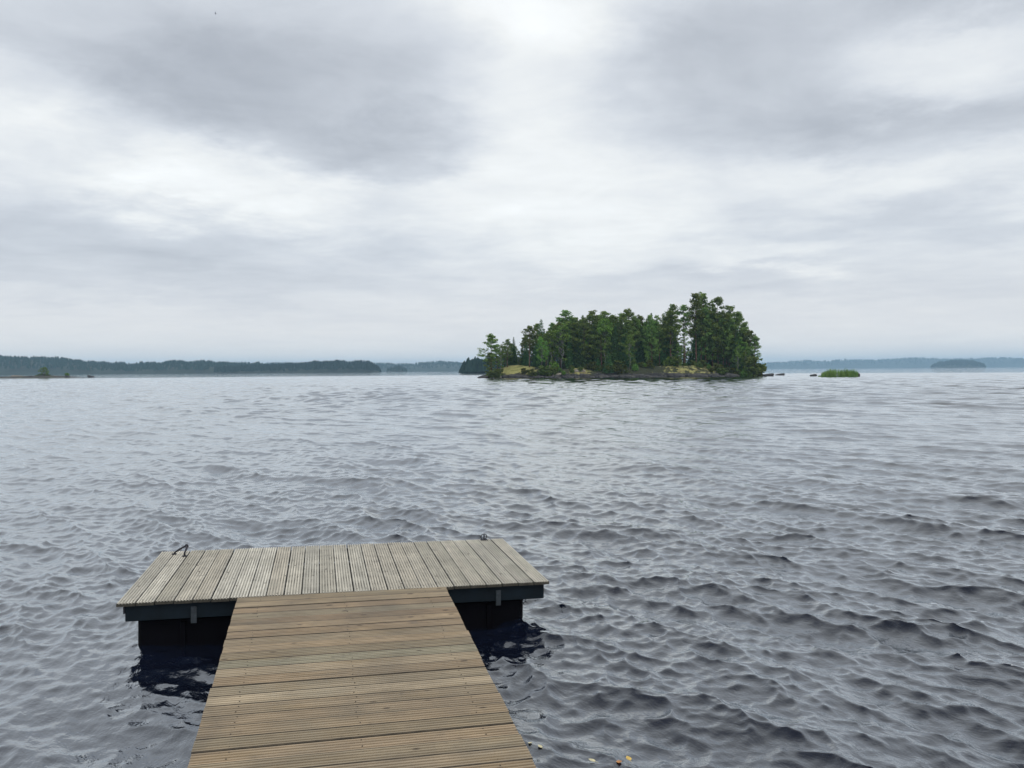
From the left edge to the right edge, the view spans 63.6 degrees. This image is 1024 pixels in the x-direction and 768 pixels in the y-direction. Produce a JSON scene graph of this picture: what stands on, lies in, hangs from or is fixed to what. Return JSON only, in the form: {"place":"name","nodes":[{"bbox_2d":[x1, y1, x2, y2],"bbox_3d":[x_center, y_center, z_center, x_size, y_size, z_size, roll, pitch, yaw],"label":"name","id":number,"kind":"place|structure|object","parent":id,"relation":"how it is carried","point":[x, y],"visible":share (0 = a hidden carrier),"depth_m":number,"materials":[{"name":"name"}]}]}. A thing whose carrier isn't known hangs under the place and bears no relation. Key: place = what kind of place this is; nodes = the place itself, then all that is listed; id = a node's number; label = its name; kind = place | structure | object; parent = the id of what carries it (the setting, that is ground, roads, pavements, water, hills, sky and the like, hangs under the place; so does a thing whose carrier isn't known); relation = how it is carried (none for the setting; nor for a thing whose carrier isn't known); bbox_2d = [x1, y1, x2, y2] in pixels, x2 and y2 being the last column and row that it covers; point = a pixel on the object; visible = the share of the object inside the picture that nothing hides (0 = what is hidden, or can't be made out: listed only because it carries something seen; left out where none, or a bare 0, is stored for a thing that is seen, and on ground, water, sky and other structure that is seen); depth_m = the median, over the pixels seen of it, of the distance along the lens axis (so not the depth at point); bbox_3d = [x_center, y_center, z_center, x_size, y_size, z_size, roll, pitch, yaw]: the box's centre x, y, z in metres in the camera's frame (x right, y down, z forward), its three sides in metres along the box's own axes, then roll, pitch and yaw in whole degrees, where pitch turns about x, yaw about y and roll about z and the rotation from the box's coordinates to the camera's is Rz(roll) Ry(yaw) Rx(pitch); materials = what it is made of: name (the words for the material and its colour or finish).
{"place":"outdoors","nodes":[
{"label":"outdoors","id":0,"kind":"place"},
{"bbox_2d":[0,359,225,373],"bbox_3d":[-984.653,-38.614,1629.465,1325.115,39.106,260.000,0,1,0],"label":"hill","id":1,"kind":"structure","parent":0,"point":[23,369],"depth_m":1510.25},
{"bbox_2d":[0,355,280,370],"bbox_3d":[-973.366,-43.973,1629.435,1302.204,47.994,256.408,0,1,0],"label":"forest","id":2,"kind":"object","parent":1,"relation":"on","point":[55,362],"visible":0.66,"depth_m":1546.60,"materials":[{"name":"plant"}]},
{"bbox_2d":[215,366,378,372],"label":"hill","id":3,"kind":"structure","parent":0,"point":[340,369],"depth_m":1425.16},
{"bbox_2d":[214,359,381,371],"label":"forest","id":4,"kind":"object","parent":3,"relation":"on","point":[344,364],"visible":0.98,"depth_m":1438.28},
{"bbox_2d":[381,363,461,370],"bbox_3d":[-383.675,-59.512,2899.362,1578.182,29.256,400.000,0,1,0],"label":"hill","id":5,"kind":"structure","parent":0,"point":[442,368],"depth_m":2719.46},
{"bbox_2d":[262,360,462,368],"bbox_3d":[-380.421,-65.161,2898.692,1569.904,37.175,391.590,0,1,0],"label":"forest","id":6,"kind":"object","parent":5,"relation":"on","point":[403,365],"visible":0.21,"depth_m":2800.84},
{"bbox_2d":[0,367,1023,767],"bbox_3d":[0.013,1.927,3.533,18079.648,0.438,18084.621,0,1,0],"label":"lake water","id":7,"kind":"structure","parent":0,"point":[794,569],"depth_m":10.02,"materials":[{"name":"liquid"}]},
{"bbox_2d":[0,375,72,377],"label":"skerry","id":8,"kind":"structure","parent":7,"relation":"in","point":[43,376],"depth_m":344.46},
{"bbox_2d":[116,534,548,645],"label":"swimming platform","id":9,"kind":"structure","parent":7,"relation":"on","point":[181,598],"depth_m":6.50,"materials":[{"name":"grey wood"}]},
{"bbox_2d":[187,587,535,767],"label":"walkway","id":10,"kind":"structure","parent":9,"relation":"attached to","point":[397,678],"depth_m":4.43,"materials":[{"name":"wood"}]},
{"bbox_2d":[818,369,858,376],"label":"reed bed","id":11,"kind":"object","parent":7,"relation":"in","point":[843,373],"visible":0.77,"depth_m":178.42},
{"bbox_2d":[931,364,982,367],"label":"islet","id":12,"kind":"object","parent":7,"relation":"in","point":[969,365],"visible":0.3,"depth_m":3307.70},
{"bbox_2d":[931,359,985,366],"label":"forest","id":13,"kind":"object","parent":12,"relation":"on","point":[951,362],"visible":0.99,"depth_m":3329.20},
{"bbox_2d":[0,0,1023,364],"label":"sky","id":14,"kind":"structure","parent":0,"point":[392,181],"materials":[{"name":"grey"}]},
{"bbox_2d":[477,365,731,377],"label":"island","id":15,"kind":"structure","parent":0,"point":[647,370],"depth_m":197.71,"materials":[{"name":"stone"}]},
{"bbox_2d":[476,333,500,369],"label":"pine tree","id":16,"kind":"object","parent":15,"relation":"on","point":[490,337],"visible":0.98,"depth_m":200.34,"materials":[{"name":"green plant"}]},
{"bbox_2d":[483,352,498,374],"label":"pine tree","id":17,"kind":"object","parent":15,"relation":"on","point":[488,363],"visible":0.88,"depth_m":200.27,"materials":[{"name":"green plant"}]},
{"bbox_2d":[487,368,501,377],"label":"shrub","id":18,"kind":"object","parent":15,"relation":"on","point":[494,373],"visible":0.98,"depth_m":196.62,"materials":[{"name":"green plant"}]},
{"bbox_2d":[495,344,505,368],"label":"birch tree","id":19,"kind":"object","parent":15,"relation":"on","point":[501,352],"visible":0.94,"depth_m":202.75,"materials":[{"name":"green plant"}]},
{"bbox_2d":[502,339,514,366],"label":"pine tree","id":20,"kind":"object","parent":15,"relation":"on","point":[507,342],"visible":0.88,"depth_m":205.66,"materials":[{"name":"green plant"}]},
{"bbox_2d":[509,337,516,365],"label":"spruce tree","id":21,"kind":"object","parent":15,"relation":"on","point":[513,360],"visible":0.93,"depth_m":208.68,"materials":[{"name":"green plant"}]},
{"bbox_2d":[522,342,530,365],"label":"spruce tree","id":22,"kind":"object","parent":15,"relation":"on","point":[525,362],"visible":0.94,"depth_m":207.75,"materials":[{"name":"green plant"}]},
{"bbox_2d":[520,325,541,366],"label":"pine tree","id":23,"kind":"object","parent":15,"relation":"on","point":[529,329],"visible":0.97,"depth_m":202.63,"materials":[{"name":"green plant"}]},
{"bbox_2d":[530,338,540,366],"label":"spruce tree","id":24,"kind":"object","parent":15,"relation":"on","point":[534,363],"visible":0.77,"depth_m":208.15,"materials":[{"name":"green plant"}]},
{"bbox_2d":[530,323,541,355],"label":"pine tree","id":25,"kind":"object","parent":15,"relation":"on","point":[536,325],"visible":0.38,"depth_m":211.00,"materials":[{"name":"green plant"}]},
{"bbox_2d":[530,320,545,366],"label":"spruce tree","id":26,"kind":"object","parent":15,"relation":"on","point":[538,333],"visible":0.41,"depth_m":209.32,"materials":[{"name":"green plant"}]},
{"bbox_2d":[536,336,548,363],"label":"birch tree","id":27,"kind":"object","parent":15,"relation":"on","point":[541,340],"visible":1,"depth_m":199.54,"materials":[{"name":"green plant"}]},
{"bbox_2d":[538,365,546,374],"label":"shrub","id":28,"kind":"object","parent":15,"relation":"on","point":[542,371],"visible":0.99,"depth_m":197.04,"materials":[{"name":"green plant"}]},
{"bbox_2d":[539,333,555,367],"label":"pine tree","id":29,"kind":"object","parent":15,"relation":"on","point":[547,347],"visible":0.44,"depth_m":204.09,"materials":[{"name":"green plant"}]},
{"bbox_2d":[544,367,552,375],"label":"shrub","id":30,"kind":"object","parent":15,"relation":"on","point":[549,372],"visible":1,"depth_m":196.60,"materials":[{"name":"green plant"}]},
{"bbox_2d":[542,330,558,357],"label":"birch tree","id":31,"kind":"object","parent":15,"relation":"on","point":[552,333],"visible":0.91,"depth_m":202.16,"materials":[{"name":"green plant"}]},
{"bbox_2d":[546,362,559,370],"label":"shrub","id":32,"kind":"object","parent":15,"relation":"on","point":[555,364],"visible":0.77,"depth_m":198.51,"materials":[{"name":"green plant"}]},
{"bbox_2d":[549,322,567,367],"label":"pine tree","id":33,"kind":"object","parent":15,"relation":"on","point":[559,323],"visible":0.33,"depth_m":206.08,"materials":[{"name":"green plant"}]},
{"bbox_2d":[552,325,566,359],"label":"birch tree","id":34,"kind":"object","parent":15,"relation":"on","point":[557,349],"visible":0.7,"depth_m":204.80,"materials":[{"name":"green plant"}]},
{"bbox_2d":[549,323,571,367],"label":"birch tree","id":35,"kind":"object","parent":15,"relation":"on","point":[561,337],"visible":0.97,"depth_m":202.48,"materials":[{"name":"green plant"}]},
{"bbox_2d":[555,310,573,361],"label":"pine tree","id":36,"kind":"object","parent":15,"relation":"on","point":[565,313],"visible":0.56,"depth_m":207.89,"materials":[{"name":"green plant"}]},
{"bbox_2d":[560,322,574,368],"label":"pine tree","id":37,"kind":"object","parent":15,"relation":"on","point":[571,332],"visible":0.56,"depth_m":205.08,"materials":[{"name":"green plant"}]},
{"bbox_2d":[563,330,575,368],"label":"spruce tree","id":38,"kind":"object","parent":15,"relation":"on","point":[568,363],"visible":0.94,"depth_m":202.50,"materials":[{"name":"green plant"}]},
{"bbox_2d":[566,317,579,344],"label":"pine tree","id":39,"kind":"object","parent":15,"relation":"on","point":[574,319],"visible":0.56,"depth_m":206.32,"materials":[{"name":"green plant"}]},
{"bbox_2d":[564,322,584,359],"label":"pine tree","id":40,"kind":"object","parent":15,"relation":"on","point":[574,325],"visible":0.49,"depth_m":204.51,"materials":[{"name":"green plant"}]},
{"bbox_2d":[574,328,587,367],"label":"spruce tree","id":41,"kind":"object","parent":15,"relation":"on","point":[580,362],"visible":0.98,"depth_m":201.11,"materials":[{"name":"green plant"}]},
{"bbox_2d":[572,323,595,367],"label":"tree","id":42,"kind":"object","parent":15,"relation":"on","point":[586,331],"visible":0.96,"depth_m":201.56,"materials":[{"name":"green plant"}]},
{"bbox_2d":[575,314,602,362],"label":"pine tree","id":43,"kind":"object","parent":15,"relation":"on","point":[590,317],"visible":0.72,"depth_m":203.07,"materials":[{"name":"green plant"}]},
{"bbox_2d":[579,310,601,359],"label":"pine tree","id":44,"kind":"object","parent":15,"relation":"on","point":[596,319],"visible":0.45,"depth_m":205.00,"materials":[{"name":"green plant"}]},
{"bbox_2d":[585,329,603,365],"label":"spruce tree","id":45,"kind":"object","parent":15,"relation":"on","point":[592,358],"visible":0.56,"depth_m":203.25,"materials":[{"name":"green plant"}]},
{"bbox_2d":[589,361,599,369],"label":"shrub","id":46,"kind":"object","parent":15,"relation":"on","point":[593,366],"visible":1,"depth_m":198.10,"materials":[{"name":"green plant"}]},
{"bbox_2d":[591,327,611,364],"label":"tree","id":47,"kind":"object","parent":15,"relation":"on","point":[598,356],"visible":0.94,"depth_m":201.49,"materials":[{"name":"green plant"}]},
{"bbox_2d":[596,311,610,358],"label":"pine tree","id":48,"kind":"object","parent":15,"relation":"on","point":[604,314],"visible":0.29,"depth_m":207.45,"materials":[{"name":"green plant"}]},
{"bbox_2d":[596,316,613,359],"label":"birch tree","id":49,"kind":"object","parent":15,"relation":"on","point":[604,321],"visible":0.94,"depth_m":201.25,"materials":[{"name":"green plant"}]},
{"bbox_2d":[600,351,612,372],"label":"spruce tree","id":50,"kind":"object","parent":15,"relation":"on","point":[608,359],"visible":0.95,"depth_m":197.41,"materials":[{"name":"green plant"}]},
{"bbox_2d":[598,314,624,358],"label":"pine tree","id":51,"kind":"object","parent":15,"relation":"on","point":[612,317],"visible":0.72,"depth_m":202.96,"materials":[{"name":"green plant"}]},
{"bbox_2d":[609,324,620,363],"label":"spruce tree","id":52,"kind":"object","parent":15,"relation":"on","point":[615,354],"visible":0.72,"depth_m":201.62,"materials":[{"name":"green plant"}]},
{"bbox_2d":[613,364,624,372],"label":"shrub","id":53,"kind":"object","parent":15,"relation":"on","point":[619,370],"visible":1,"depth_m":196.74,"materials":[{"name":"green plant"}]},
{"bbox_2d":[618,318,635,366],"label":"spruce tree","id":54,"kind":"object","parent":15,"relation":"on","point":[625,358],"visible":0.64,"depth_m":201.44,"materials":[{"name":"green plant"}]},
{"bbox_2d":[617,308,640,354],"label":"pine tree","id":55,"kind":"object","parent":15,"relation":"on","point":[628,314],"visible":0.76,"depth_m":203.23,"materials":[{"name":"green plant"}]},
{"bbox_2d":[623,335,634,369],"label":"birch tree","id":56,"kind":"object","parent":15,"relation":"on","point":[628,340],"visible":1,"depth_m":198.26,"materials":[{"name":"green plant"}]},
{"bbox_2d":[618,320,643,360],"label":"pine tree","id":57,"kind":"object","parent":15,"relation":"on","point":[628,327],"visible":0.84,"depth_m":200.96,"materials":[{"name":"green plant"}]},
{"bbox_2d":[631,315,643,339],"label":"pine tree","id":58,"kind":"object","parent":15,"relation":"on","point":[638,326],"visible":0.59,"depth_m":203.90,"materials":[{"name":"green plant"}]},
{"bbox_2d":[632,325,644,355],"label":"pine tree","id":59,"kind":"object","parent":15,"relation":"on","point":[633,338],"visible":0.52,"depth_m":203.94,"materials":[{"name":"green plant"}]},
{"bbox_2d":[635,335,645,365],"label":"spruce tree","id":60,"kind":"object","parent":15,"relation":"on","point":[636,355],"visible":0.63,"depth_m":204.46,"materials":[{"name":"green plant"}]},
{"bbox_2d":[635,326,647,362],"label":"spruce tree","id":61,"kind":"object","parent":15,"relation":"on","point":[643,356],"visible":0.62,"depth_m":204.22,"materials":[{"name":"green plant"}]},
{"bbox_2d":[635,314,647,337],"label":"pine tree","id":62,"kind":"object","parent":15,"relation":"on","point":[641,318],"visible":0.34,"depth_m":207.39,"materials":[{"name":"green plant"}]},
{"bbox_2d":[639,314,661,359],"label":"pine tree","id":63,"kind":"object","parent":15,"relation":"on","point":[650,320],"visible":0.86,"depth_m":202.20,"materials":[{"name":"green plant"}]},
{"bbox_2d":[642,326,660,359],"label":"tree","id":64,"kind":"object","parent":15,"relation":"on","point":[653,343],"visible":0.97,"depth_m":201.38,"materials":[{"name":"green plant"}]},
{"bbox_2d":[651,335,658,365],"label":"spruce tree","id":65,"kind":"object","parent":15,"relation":"on","point":[655,362],"visible":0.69,"depth_m":202.50,"materials":[{"name":"green plant"}]},
{"bbox_2d":[652,327,665,365],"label":"pine tree","id":66,"kind":"object","parent":15,"relation":"on","point":[659,329],"visible":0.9,"depth_m":202.82,"materials":[{"name":"green plant"}]},
{"bbox_2d":[657,313,669,365],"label":"spruce tree","id":67,"kind":"object","parent":15,"relation":"on","point":[663,358],"visible":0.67,"depth_m":204.25,"materials":[{"name":"green plant"}]},
{"bbox_2d":[656,317,671,359],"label":"pine tree","id":68,"kind":"object","parent":15,"relation":"on","point":[667,346],"visible":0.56,"depth_m":203.99,"materials":[{"name":"green plant"}]},
{"bbox_2d":[657,310,683,355],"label":"pine tree","id":69,"kind":"object","parent":15,"relation":"on","point":[670,314],"visible":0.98,"depth_m":202.03,"materials":[{"name":"green plant"}]},
{"bbox_2d":[664,304,679,339],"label":"pine tree","id":70,"kind":"object","parent":15,"relation":"on","point":[673,307],"visible":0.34,"depth_m":208.01,"materials":[{"name":"green plant"}]},
{"bbox_2d":[664,320,680,356],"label":"birch tree","id":71,"kind":"object","parent":15,"relation":"on","point":[672,331],"visible":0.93,"depth_m":202.47,"materials":[{"name":"green plant"}]},
{"bbox_2d":[667,325,677,357],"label":"spruce tree","id":72,"kind":"object","parent":15,"relation":"on","point":[674,346],"visible":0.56,"depth_m":203.40,"materials":[{"name":"green plant"}]},
{"bbox_2d":[667,373,682,376],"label":"shore rock","id":73,"kind":"object","parent":15,"relation":"on","point":[674,375],"visible":0.58,"depth_m":193.13,"materials":[{"name":"stone"}]},
{"bbox_2d":[671,344,682,358],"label":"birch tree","id":74,"kind":"object","parent":15,"relation":"on","point":[678,349],"visible":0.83,"depth_m":201.89,"materials":[{"name":"green plant"}]},
{"bbox_2d":[675,305,692,362],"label":"pine tree","id":75,"kind":"object","parent":15,"relation":"on","point":[682,308],"visible":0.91,"depth_m":205.69,"materials":[{"name":"green plant"}]},
{"bbox_2d":[680,330,691,361],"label":"pine tree","id":76,"kind":"object","parent":15,"relation":"on","point":[685,343],"visible":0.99,"depth_m":202.63,"materials":[{"name":"green plant"}]},
{"bbox_2d":[684,293,706,362],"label":"pine tree","id":77,"kind":"object","parent":15,"relation":"on","point":[695,302],"visible":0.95,"depth_m":205.41,"materials":[{"name":"green plant"}]},
{"bbox_2d":[686,309,708,364],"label":"spruce tree","id":78,"kind":"object","parent":15,"relation":"on","point":[693,352],"visible":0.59,"depth_m":207.47,"materials":[{"name":"green plant"}]},
{"bbox_2d":[688,310,710,359],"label":"pine tree","id":79,"kind":"object","parent":15,"relation":"on","point":[701,326],"visible":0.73,"depth_m":205.84,"materials":[{"name":"green plant"}]},
{"bbox_2d":[688,292,714,358],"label":"pine tree","id":80,"kind":"object","parent":15,"relation":"on","point":[704,300],"visible":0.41,"depth_m":208.52,"materials":[{"name":"green plant"}]},
{"bbox_2d":[691,307,712,359],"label":"pine tree","id":81,"kind":"object","parent":15,"relation":"on","point":[705,311],"visible":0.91,"depth_m":205.66,"materials":[{"name":"green plant"}]},
{"bbox_2d":[702,311,725,365],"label":"pine tree","id":82,"kind":"object","parent":15,"relation":"on","point":[713,331],"visible":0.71,"depth_m":205.72,"materials":[{"name":"green plant"}]},
{"bbox_2d":[708,314,725,356],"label":"pine tree","id":83,"kind":"object","parent":15,"relation":"on","point":[712,348],"visible":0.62,"depth_m":204.92,"materials":[{"name":"green plant"}]},
{"bbox_2d":[706,296,730,363],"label":"pine tree","id":84,"kind":"object","parent":15,"relation":"on","point":[718,300],"visible":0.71,"depth_m":205.23,"materials":[{"name":"green plant"}]},
{"bbox_2d":[714,330,732,367],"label":"spruce tree","id":85,"kind":"object","parent":15,"relation":"on","point":[721,361],"visible":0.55,"depth_m":205.60,"materials":[{"name":"green plant"}]},
{"bbox_2d":[709,313,738,366],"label":"pine tree","id":86,"kind":"object","parent":15,"relation":"on","point":[726,317],"visible":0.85,"depth_m":203.60,"materials":[{"name":"green plant"}]},
{"bbox_2d":[713,318,735,367],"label":"pine tree","id":87,"kind":"object","parent":15,"relation":"on","point":[723,320],"visible":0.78,"depth_m":204.24,"materials":[{"name":"green plant"}]},
{"bbox_2d":[718,316,737,366],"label":"pine tree","id":88,"kind":"object","parent":15,"relation":"on","point":[729,338],"visible":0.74,"depth_m":203.88,"materials":[{"name":"green plant"}]},
{"bbox_2d":[717,318,744,367],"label":"pine tree","id":89,"kind":"object","parent":15,"relation":"on","point":[730,336],"visible":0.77,"depth_m":203.04,"materials":[{"name":"green plant"}]},
{"bbox_2d":[724,305,739,344],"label":"pine tree","id":90,"kind":"object","parent":15,"relation":"on","point":[729,308],"visible":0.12,"depth_m":209.12,"materials":[{"name":"green plant"}]},
{"bbox_2d":[729,329,741,360],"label":"birch tree","id":91,"kind":"object","parent":15,"relation":"on","point":[734,342],"visible":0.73,"depth_m":202.44,"materials":[{"name":"green plant"}]},
{"bbox_2d":[729,327,743,371],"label":"spruce tree","id":92,"kind":"object","parent":15,"relation":"on","point":[738,359],"visible":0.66,"depth_m":201.51,"materials":[{"name":"green plant"}]},
{"bbox_2d":[732,345,742,370],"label":"birch tree","id":93,"kind":"object","parent":15,"relation":"on","point":[739,354],"visible":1,"depth_m":199.40,"materials":[{"name":"green plant"}]},
{"bbox_2d":[727,311,748,340],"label":"pine tree","id":94,"kind":"object","parent":15,"relation":"on","point":[738,317],"visible":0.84,"depth_m":204.10,"materials":[{"name":"green plant"}]},
{"bbox_2d":[741,350,749,368],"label":"birch tree","id":95,"kind":"object","parent":15,"relation":"on","point":[745,355],"visible":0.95,"depth_m":198.69,"materials":[{"name":"green plant"}]},
{"bbox_2d":[742,329,759,350],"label":"pine tree","id":96,"kind":"object","parent":15,"relation":"on","point":[749,334],"visible":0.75,"depth_m":202.57,"materials":[{"name":"green plant"}]},
{"bbox_2d":[744,335,762,364],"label":"pine tree","id":97,"kind":"object","parent":15,"relation":"on","point":[755,338],"visible":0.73,"depth_m":200.75,"materials":[{"name":"green plant"}]},
{"bbox_2d":[743,356,766,375],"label":"shrub","id":98,"kind":"object","parent":15,"relation":"on","point":[755,368],"visible":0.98,"depth_m":196.79,"materials":[{"name":"green plant"}]},
{"bbox_2d":[765,358,1023,367],"bbox_3d":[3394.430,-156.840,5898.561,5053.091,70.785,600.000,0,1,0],"label":"hill","id":99,"kind":"structure","parent":0,"point":[1006,363],"depth_m":5638.32,"materials":[{"name":"plant"}]},
{"bbox_2d":[758,356,1022,366],"bbox_3d":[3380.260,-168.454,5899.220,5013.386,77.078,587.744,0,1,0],"label":"forest","id":100,"kind":"object","parent":99,"relation":"on","point":[856,360],"visible":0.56,"depth_m":5757.90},
{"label":"islet","id":101,"kind":"structure","parent":0,"visible":0},
{"bbox_2d":[387,364,406,370],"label":"forest","id":102,"kind":"object","parent":101,"relation":"on","point":[398,367],"visible":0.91,"depth_m":1912.59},
{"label":"headland","id":103,"kind":"structure","parent":0,"visible":0},
{"bbox_2d":[458,354,558,372],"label":"forest","id":104,"kind":"object","parent":103,"relation":"on","point":[475,364],"visible":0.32,"depth_m":641.37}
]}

